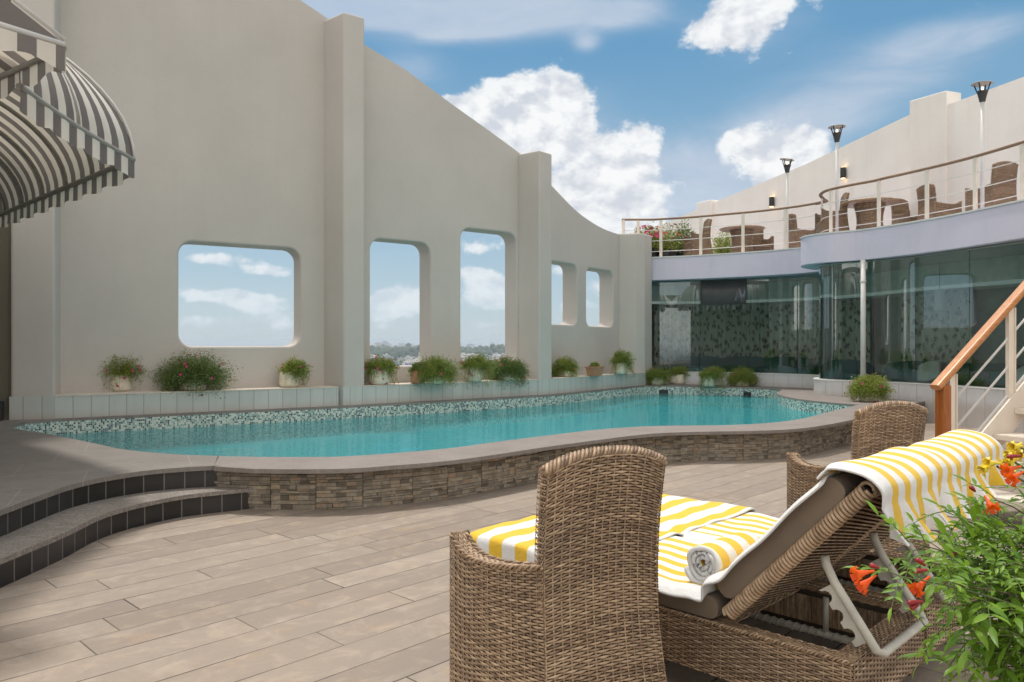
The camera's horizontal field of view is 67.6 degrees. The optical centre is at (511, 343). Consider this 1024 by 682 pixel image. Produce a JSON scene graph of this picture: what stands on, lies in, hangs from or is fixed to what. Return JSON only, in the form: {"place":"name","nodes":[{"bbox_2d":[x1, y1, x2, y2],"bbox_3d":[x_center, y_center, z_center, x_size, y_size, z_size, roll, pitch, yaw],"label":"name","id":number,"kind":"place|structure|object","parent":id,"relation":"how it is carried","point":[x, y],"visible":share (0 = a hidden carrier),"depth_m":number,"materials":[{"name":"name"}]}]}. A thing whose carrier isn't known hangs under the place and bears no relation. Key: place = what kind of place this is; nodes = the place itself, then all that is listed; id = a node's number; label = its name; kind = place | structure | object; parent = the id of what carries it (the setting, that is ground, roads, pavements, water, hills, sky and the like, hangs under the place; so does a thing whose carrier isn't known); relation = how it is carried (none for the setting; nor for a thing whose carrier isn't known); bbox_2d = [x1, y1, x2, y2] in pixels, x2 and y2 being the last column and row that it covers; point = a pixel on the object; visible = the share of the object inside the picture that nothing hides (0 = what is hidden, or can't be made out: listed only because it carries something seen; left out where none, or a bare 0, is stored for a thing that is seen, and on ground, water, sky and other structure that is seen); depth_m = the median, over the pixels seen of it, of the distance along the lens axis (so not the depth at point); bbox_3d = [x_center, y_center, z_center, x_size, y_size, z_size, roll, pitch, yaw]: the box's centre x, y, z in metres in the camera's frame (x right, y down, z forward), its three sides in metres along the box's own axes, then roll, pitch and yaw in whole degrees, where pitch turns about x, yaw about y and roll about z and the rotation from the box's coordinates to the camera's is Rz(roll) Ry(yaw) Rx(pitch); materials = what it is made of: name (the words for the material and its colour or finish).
{"place":"outdoors","nodes":[
{"label":"outdoors","id":0,"kind":"place"},
{"bbox_2d":[0,420,218,515],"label":"raised terrace","id":1,"kind":"structure","parent":0,"point":[36,467],"depth_m":6.30,"materials":[{"name":"stone"}]},
{"bbox_2d":[0,0,10,420],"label":"return wall","id":2,"kind":"structure","parent":1,"relation":"on","point":[5,313],"depth_m":10.00,"materials":[{"name":"grey paint"}]},
{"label":"side building","id":3,"kind":"object","parent":1,"relation":"on","visible":0},
{"bbox_2d":[0,0,66,98],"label":"corner awning","id":4,"kind":"object","parent":3,"relation":"attached to","point":[32,51],"visible":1,"depth_m":4.27,"materials":[{"name":"white fabric"}]},
{"bbox_2d":[0,57,135,227],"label":"dome awning","id":5,"kind":"object","parent":3,"relation":"attached to","point":[65,137],"visible":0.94,"depth_m":7.14,"materials":[{"name":"white fabric"}]},
{"bbox_2d":[0,422,1023,681],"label":"deck","id":6,"kind":"structure","parent":0,"point":[358,594],"depth_m":4.11,"materials":[{"name":"wood"}]},
{"bbox_2d":[0,470,254,587],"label":"curved steps","id":7,"kind":"structure","parent":6,"relation":"on","point":[40,535],"depth_m":5.45,"materials":[{"name":"tile"}]},
{"bbox_2d":[14,384,924,509],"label":"swimming pool","id":8,"kind":"structure","parent":6,"relation":"on","point":[348,480],"depth_m":9.76,"materials":[{"name":"liquid"}]},
{"bbox_2d":[9,0,651,419],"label":"boundary wall","id":9,"kind":"structure","parent":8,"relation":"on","point":[321,150],"depth_m":12.25,"materials":[{"name":"paint"}]},
{"bbox_2d":[92,352,151,391],"bbox_3d":[-5.672,0.393,11.070,0.790,0.690,0.667,0,0,0],"label":"potted plant","id":10,"kind":"object","parent":9,"relation":"on","point":[119,382],"visible":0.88,"depth_m":10.94,"materials":[{"name":"green plant"}]},
{"bbox_2d":[149,347,242,398],"bbox_3d":[-4.711,0.459,11.282,1.409,0.840,1.000,0,0,0],"label":"potted plant","id":11,"kind":"object","parent":9,"relation":"on","point":[184,377],"visible":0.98,"depth_m":11.13,"materials":[{"name":"green plant"}]},
{"bbox_2d":[275,354,313,387],"bbox_3d":[-3.414,0.450,12.027,0.591,0.562,0.511,0,0,0],"label":"potted plant","id":12,"kind":"object","parent":9,"relation":"on","point":[291,371],"visible":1,"depth_m":11.96,"materials":[{"name":"green plant"}]},
{"bbox_2d":[364,353,400,384],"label":"potted plant","id":13,"kind":"object","parent":9,"relation":"on","point":[380,372],"visible":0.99,"depth_m":12.71,"materials":[{"name":"green plant"}]},
{"bbox_2d":[408,361,425,383],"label":"potted plant","id":14,"kind":"object","parent":9,"relation":"on","point":[413,378],"visible":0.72,"depth_m":13.01,"materials":[{"name":"green plant"}]},
{"bbox_2d":[403,349,463,389],"bbox_3d":[-1.315,0.448,13.104,0.936,0.700,0.874,0,0,29],"label":"potted plant","id":15,"kind":"object","parent":9,"relation":"on","point":[437,371],"visible":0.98,"depth_m":12.97,"materials":[{"name":"green plant"}]},
{"bbox_2d":[455,351,502,388],"bbox_3d":[-0.603,0.519,13.777,0.896,0.753,0.685,0,0,0],"label":"potted plant","id":16,"kind":"object","parent":9,"relation":"on","point":[476,367],"visible":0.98,"depth_m":13.71,"materials":[{"name":"green plant"}]},
{"bbox_2d":[484,354,532,390],"bbox_3d":[-0.102,0.531,14.356,0.908,0.756,0.926,0,0,-44],"label":"potted plant","id":17,"kind":"object","parent":9,"relation":"on","point":[511,369],"visible":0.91,"depth_m":14.19,"materials":[{"name":"green plant"}]},
{"bbox_2d":[552,354,582,376],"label":"potted plant","id":18,"kind":"object","parent":9,"relation":"on","point":[564,367],"visible":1,"depth_m":15.71,"materials":[{"name":"green plant"}]},
{"bbox_2d":[585,361,604,375],"bbox_3d":[1.758,0.537,16.249,0.235,0.316,0.450,0,0,37],"label":"terracotta planter","id":19,"kind":"object","parent":9,"relation":"on","point":[594,369],"visible":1,"depth_m":16.14,"materials":[{"name":"brown ceramic"}]},
{"bbox_2d":[607,347,637,377],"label":"potted plant","id":20,"kind":"object","parent":9,"relation":"on","point":[620,360],"visible":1,"depth_m":17.05,"materials":[{"name":"green plant"}]},
{"bbox_2d":[56,394,821,456],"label":"pool water","id":21,"kind":"structure","parent":8,"relation":"in","point":[509,416],"depth_m":11.43,"materials":[{"name":"teal liquid"}]},
{"bbox_2d":[644,365,671,384],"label":"potted plant","id":22,"kind":"object","parent":8,"relation":"on","point":[659,376],"visible":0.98,"depth_m":18.14,"materials":[{"name":"green plant"}]},
{"bbox_2d":[663,365,690,383],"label":"potted plant","id":23,"kind":"object","parent":8,"relation":"on","point":[678,374],"visible":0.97,"depth_m":18.53,"materials":[{"name":"green plant"}]},
{"bbox_2d":[694,365,727,393],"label":"potted plant","id":24,"kind":"object","parent":8,"relation":"on","point":[708,377],"visible":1,"depth_m":17.56,"materials":[{"name":"green plant"}]},
{"bbox_2d":[725,366,762,386],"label":"potted plant","id":25,"kind":"object","parent":8,"relation":"on","point":[740,377],"visible":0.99,"depth_m":17.60,"materials":[{"name":"green plant"}]},
{"bbox_2d":[843,371,896,402],"bbox_3d":[6.127,0.774,13.092,0.904,0.610,0.807,0,0,0],"label":"potted plant","id":26,"kind":"object","parent":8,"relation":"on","point":[866,388],"visible":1,"depth_m":12.97,"materials":[{"name":"green plant"}]},
{"bbox_2d":[449,445,667,681],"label":"wicker armchair","id":27,"kind":"object","parent":6,"relation":"on","point":[577,601],"visible":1,"depth_m":2.49,"materials":[{"name":"brown wicker"}]},
{"bbox_2d":[476,472,928,681],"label":"sun lounger","id":28,"kind":"object","parent":6,"relation":"on","point":[828,523],"visible":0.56,"depth_m":2.77,"materials":[{"name":"wicker"}]},
{"bbox_2d":[467,494,755,561],"bbox_3d":[0.568,1.041,4.067,1.511,0.237,0.793,0,0,-45],"label":"beach towel","id":29,"kind":"object","parent":28,"relation":"on","point":[512,540],"visible":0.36,"depth_m":3.91,"materials":[{"name":"yellow fabric"}]},
{"bbox_2d":[655,470,845,601],"bbox_3d":[0.924,0.709,3.157,1.040,0.560,0.740,0,0,45],"label":"beach towel","id":30,"kind":"object","parent":28,"relation":"on","point":[674,580],"visible":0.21,"depth_m":2.98,"materials":[{"name":"white fabric"}]},
{"bbox_2d":[684,531,758,584],"bbox_3d":[0.859,0.867,3.092,0.162,0.155,0.360,0,0,45],"label":"rolled towel","id":31,"kind":"object","parent":30,"relation":"on","point":[706,560],"visible":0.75,"depth_m":2.99,"materials":[{"name":"fabric"}]},
{"bbox_2d":[816,429,1011,546],"bbox_3d":[1.661,0.532,2.985,0.301,0.273,1.531,0,0,45],"label":"beach towel","id":32,"kind":"object","parent":28,"relation":"on","point":[903,480],"visible":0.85,"depth_m":2.77,"materials":[{"name":"fabric"}]},
{"bbox_2d":[674,519,981,675],"bbox_3d":[1.252,0.898,3.901,1.938,0.908,0.736,0,0,45],"label":"sun lounger","id":33,"kind":"object","parent":6,"relation":"on","point":[858,553],"visible":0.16,"depth_m":3.34,"materials":[{"name":"wicker"}]},
{"bbox_2d":[679,512,778,541],"bbox_3d":[1.448,0.710,3.680,1.040,0.557,0.740,0,0,45],"label":"beach towel","id":34,"kind":"object","parent":33,"relation":"on","point":[759,525],"visible":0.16,"depth_m":3.90,"materials":[{"name":"fabric"}]},
{"bbox_2d":[652,199,1023,432],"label":"lounge building","id":35,"kind":"structure","parent":6,"relation":"on","point":[979,252],"depth_m":14.47,"materials":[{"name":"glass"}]},
{"bbox_2d":[632,221,668,256],"bbox_3d":[3.381,-2.567,19.276,1.171,0.986,1.278,0,0,0],"label":"terrace shrub","id":36,"kind":"object","parent":35,"relation":"on","point":[653,234],"visible":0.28,"depth_m":19.12,"materials":[{"name":"pink plant"}]},
{"bbox_2d":[652,222,685,256],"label":"terrace shrub","id":37,"kind":"object","parent":35,"relation":"on","point":[669,249],"visible":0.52,"depth_m":19.40,"materials":[{"name":"green plant"}]},
{"bbox_2d":[654,305,699,370],"bbox_3d":[4.361,-0.043,20.217,1.204,1.985,0.144,0,0,6],"label":"floral curtain","id":38,"kind":"object","parent":35,"relation":"hanging from","point":[676,331],"visible":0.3,"depth_m":20.22,"materials":[{"name":"grey fabric"}]},
{"bbox_2d":[669,219,695,255],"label":"terrace shrub","id":39,"kind":"object","parent":35,"relation":"on","point":[682,231],"visible":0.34,"depth_m":19.77,"materials":[{"name":"green plant"}]},
{"bbox_2d":[672,356,719,370],"bbox_3d":[4.757,0.647,19.196,1.300,0.665,0.810,0,0,24],"label":"sofa","id":40,"kind":"object","parent":35,"relation":"in","point":[694,363],"visible":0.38,"depth_m":18.84,"materials":[{"name":"grey fabric"}]},
{"bbox_2d":[683,218,712,255],"bbox_3d":[4.648,-2.598,18.981,0.614,0.990,0.677,0,0,-5],"label":"wicker armchair","id":41,"kind":"object","parent":35,"relation":"on","point":[690,244],"visible":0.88,"depth_m":18.76,"materials":[{"name":"brown wicker"}]},
{"bbox_2d":[711,229,731,253],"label":"terrace shrub","id":42,"kind":"object","parent":35,"relation":"on","point":[723,243],"visible":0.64,"depth_m":20.48,"materials":[{"name":"green plant"}]},
{"bbox_2d":[700,279,745,304],"bbox_3d":[5.037,-1.218,18.253,1.078,0.595,0.050,0,0,30],"label":"television","id":43,"kind":"object","parent":35,"relation":"attached to","point":[723,292],"visible":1,"depth_m":18.25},
{"bbox_2d":[700,304,748,357],"bbox_3d":[5.517,-0.043,19.889,1.250,1.985,0.124,0,0,25],"label":"floral curtain","id":44,"kind":"object","parent":35,"relation":"hanging from","point":[724,331],"visible":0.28,"depth_m":19.89,"materials":[{"name":"green fabric"}]},
{"bbox_2d":[719,225,764,252],"bbox_3d":[5.673,-2.466,18.850,1.080,0.745,1.080,0,0,0],"label":"wicker table","id":45,"kind":"object","parent":35,"relation":"on","point":[735,230],"visible":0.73,"depth_m":18.64,"materials":[{"name":"brown wicker"}]},
{"bbox_2d":[720,356,768,372],"bbox_3d":[5.773,0.647,18.653,1.350,0.665,0.810,0,0,32],"label":"sofa","id":46,"kind":"object","parent":35,"relation":"in","point":[759,364],"visible":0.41,"depth_m":18.28,"materials":[{"name":"grey fabric"}]},
{"bbox_2d":[752,230,773,250],"bbox_3d":[6.344,-2.598,19.787,0.677,0.990,0.614,0,0,0],"label":"wicker armchair","id":47,"kind":"object","parent":35,"relation":"on","point":[758,239],"visible":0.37,"depth_m":19.77,"materials":[{"name":"brown wicker"}]},
{"bbox_2d":[749,302,796,357],"bbox_3d":[6.556,-0.043,19.229,1.243,1.985,0.123,0,0,39],"label":"floral curtain","id":48,"kind":"object","parent":35,"relation":"hanging from","point":[772,329],"visible":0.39,"depth_m":19.22,"materials":[{"name":"green fabric"}]},
{"bbox_2d":[780,158,793,247],"bbox_3d":[6.384,-3.182,17.753,0.327,2.224,0.327,0,0,0],"label":"lamp post","id":49,"kind":"object","parent":35,"relation":"on","point":[787,166],"visible":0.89,"depth_m":17.72,"materials":[{"name":"white metal"}]},
{"bbox_2d":[767,357,818,373],"bbox_3d":[6.640,0.647,18.016,1.300,0.665,0.810,0,0,42],"label":"sofa","id":50,"kind":"object","parent":35,"relation":"in","point":[799,365],"visible":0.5,"depth_m":17.61,"materials":[{"name":"grey fabric"}]},
{"bbox_2d":[783,213,814,248],"bbox_3d":[6.865,-2.598,18.345,0.613,0.990,0.677,0,0,-12],"label":"wicker armchair","id":51,"kind":"object","parent":35,"relation":"on","point":[794,236],"visible":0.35,"depth_m":18.09,"materials":[{"name":"brown wicker"}]},
{"bbox_2d":[798,301,818,365],"bbox_3d":[7.278,-0.043,18.471,0.111,1.985,0.821,0,0,-37],"label":"floral curtain","id":52,"kind":"object","parent":35,"relation":"hanging from","point":[808,329],"visible":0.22,"depth_m":18.52,"materials":[{"name":"fabric"}]},
{"bbox_2d":[622,140,1023,256],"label":"terrace railing","id":53,"kind":"object","parent":35,"relation":"on","point":[926,184],"visible":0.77,"depth_m":14.43,"materials":[{"name":"white metal"}]},
{"bbox_2d":[633,77,1023,251],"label":"terrace parapet","id":54,"kind":"structure","parent":35,"relation":"on","point":[937,128],"depth_m":16.87,"materials":[{"name":"paint"}]},
{"bbox_2d":[769,196,773,206],"bbox_3d":[7.075,-3.852,20.829,0.135,0.272,0.130,0,0,0],"label":"wall sconce","id":55,"kind":"object","parent":54,"relation":"attached to","point":[771,201],"depth_m":20.78,"materials":[{"name":"black metal"}]},
{"bbox_2d":[840,167,845,178],"bbox_3d":[8.004,-4.112,18.472,0.136,0.272,0.130,0,0,0],"label":"wall sconce","id":56,"kind":"object","parent":54,"relation":"attached to","point":[842,172],"depth_m":18.42,"materials":[{"name":"black metal"}]},
{"bbox_2d":[815,192,849,233],"bbox_3d":[6.625,-2.598,15.737,0.614,0.990,0.677,0,0,10],"label":"wicker armchair","id":57,"kind":"object","parent":35,"relation":"on","point":[821,225],"visible":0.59,"depth_m":15.48,"materials":[{"name":"brown wicker"}]},
{"bbox_2d":[828,124,845,230],"bbox_3d":[6.441,-3.195,15.150,0.330,2.250,0.328,0,0,0],"label":"lamp post","id":58,"kind":"object","parent":35,"relation":"on","point":[836,135],"visible":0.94,"depth_m":15.13,"materials":[{"name":"white metal"}]},
{"bbox_2d":[833,298,870,363],"bbox_3d":[7.791,-0.043,17.601,0.134,1.985,1.208,0,0,-25],"label":"floral curtain","id":59,"kind":"object","parent":35,"relation":"hanging from","point":[846,328],"visible":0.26,"depth_m":17.64,"materials":[{"name":"green fabric"}]},
{"bbox_2d":[821,359,883,380],"bbox_3d":[6.715,0.647,14.950,0.810,0.665,1.000,0,0,-37],"label":"sofa","id":60,"kind":"object","parent":35,"relation":"in","point":[845,369],"visible":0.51,"depth_m":14.70,"materials":[{"name":"grey fabric"}]},
{"bbox_2d":[840,197,899,229],"bbox_3d":[7.182,-2.466,15.350,1.080,0.745,1.080,0,0,0],"label":"wicker table","id":61,"kind":"object","parent":35,"relation":"on","point":[866,216],"visible":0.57,"depth_m":15.15,"materials":[{"name":"brown wicker"}]},
{"bbox_2d":[891,198,917,224],"bbox_3d":[8.337,-2.598,16.099,0.677,0.990,0.614,0,0,-20],"label":"wicker armchair","id":62,"kind":"object","parent":35,"relation":"on","point":[900,211],"visible":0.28,"depth_m":16.20,"materials":[{"name":"brown wicker"}]},
{"bbox_2d":[884,361,949,382],"bbox_3d":[7.647,0.647,13.812,0.810,0.665,1.500,0,0,-28],"label":"sofa","id":63,"kind":"object","parent":35,"relation":"in","point":[903,371],"visible":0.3,"depth_m":13.91,"materials":[{"name":"grey fabric"}]},
{"bbox_2d":[917,361,941,380],"bbox_3d":[7.296,0.490,13.366,0.080,0.369,0.420,0,0,-21],"label":"cushion","id":64,"kind":"object","parent":63,"relation":"on","point":[929,370],"visible":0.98,"depth_m":13.32,"materials":[{"name":"white fabric"}]},
{"bbox_2d":[901,289,971,362],"bbox_3d":[8.352,-0.043,15.111,0.161,1.985,1.900,0,0,-10],"label":"floral curtain","id":65,"kind":"object","parent":35,"relation":"hanging from","point":[928,333],"visible":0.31,"depth_m":15.05,"materials":[{"name":"green fabric"}]},
{"bbox_2d":[916,184,961,219],"bbox_3d":[8.277,-2.598,14.937,0.614,0.990,0.677,0,0,-10],"label":"wicker armchair","id":66,"kind":"object","parent":35,"relation":"on","point":[935,205],"visible":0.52,"depth_m":14.70,"materials":[{"name":"brown wicker"}]},
{"bbox_2d":[934,263,944,310],"bbox_3d":[8.000,-1.052,14.300,0.180,0.905,0.180,0,0,0],"label":"pendant lamp","id":67,"kind":"object","parent":35,"relation":"hanging from","point":[939,299],"visible":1,"depth_m":14.23,"materials":[{"name":"white paint"}]},
{"bbox_2d":[971,81,993,207],"bbox_3d":[7.844,-3.215,12.751,0.330,2.289,0.328,0,0,0],"label":"lamp post","id":68,"kind":"object","parent":35,"relation":"on","point":[982,94],"visible":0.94,"depth_m":12.73,"materials":[{"name":"white metal"}]},
{"bbox_2d":[956,363,1023,387],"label":"sofa","id":69,"kind":"object","parent":35,"relation":"in","point":[988,374],"visible":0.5,"depth_m":12.44,"materials":[{"name":"grey fabric"}]},
{"bbox_2d":[965,161,1018,210],"bbox_3d":[8.351,-2.598,13.211,0.677,0.990,0.614,0,0,-8],"label":"wicker armchair","id":70,"kind":"object","parent":35,"relation":"on","point":[1003,189],"visible":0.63,"depth_m":12.99,"materials":[{"name":"brown wicker"}]},
{"bbox_2d":[1016,366,1023,382],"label":"cushion","id":71,"kind":"object","parent":35,"relation":"in","point":[1019,372],"visible":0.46,"depth_m":11.66,"materials":[{"name":"white fabric"}]},
{"bbox_2d":[787,400,931,559],"bbox_3d":[2.138,0.826,4.637,0.677,0.990,0.614,0,0,-14],"label":"wicker armchair","id":72,"kind":"object","parent":6,"relation":"on","point":[875,431],"visible":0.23,"depth_m":4.41,"materials":[{"name":"brown wicker"}]},
{"bbox_2d":[843,454,1023,681],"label":"trumpet vine","id":73,"kind":"object","parent":6,"relation":"on","point":[1000,599],"visible":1,"depth_m":1.43,"materials":[{"name":"green plant"}]},
{"bbox_2d":[977,441,1023,511],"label":"yellow bells","id":74,"kind":"object","parent":6,"relation":"on","point":[988,464],"visible":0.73,"depth_m":1.74,"materials":[{"name":"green plant"}]},
{"bbox_2d":[178,0,1023,346],"label":"sky","id":75,"kind":"structure","parent":0,"point":[642,109],"materials":[{"name":"blue"}]},
{"bbox_2d":[930,281,1023,507],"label":"metal staircase","id":76,"kind":"structure","parent":0,"point":[1002,421],"depth_m":6.22,"materials":[{"name":"metal"}]},
{"label":"city ground","id":77,"kind":"structure","parent":0,"visible":0},
{"bbox_2d":[380,355,418,364],"bbox_3d":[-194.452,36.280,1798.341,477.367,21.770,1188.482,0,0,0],"label":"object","id":78,"kind":"object","parent":77,"relation":"on","point":[395,358],"visible":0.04,"depth_m":1945.14,"materials":[{"name":"grey"}]},
{"bbox_2d":[370,343,504,357],"bbox_3d":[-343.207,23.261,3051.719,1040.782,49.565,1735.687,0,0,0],"label":"treeline","id":79,"kind":"object","parent":77,"relation":"on","point":[403,351],"visible":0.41,"depth_m":2322.29,"materials":[{"name":"plant"}]},
{"bbox_2d":[460,353,470,358],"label":"city house","id":80,"kind":"structure","parent":77,"relation":"on","point":[463,355],"depth_m":1740.59,"materials":[{"name":"white"}]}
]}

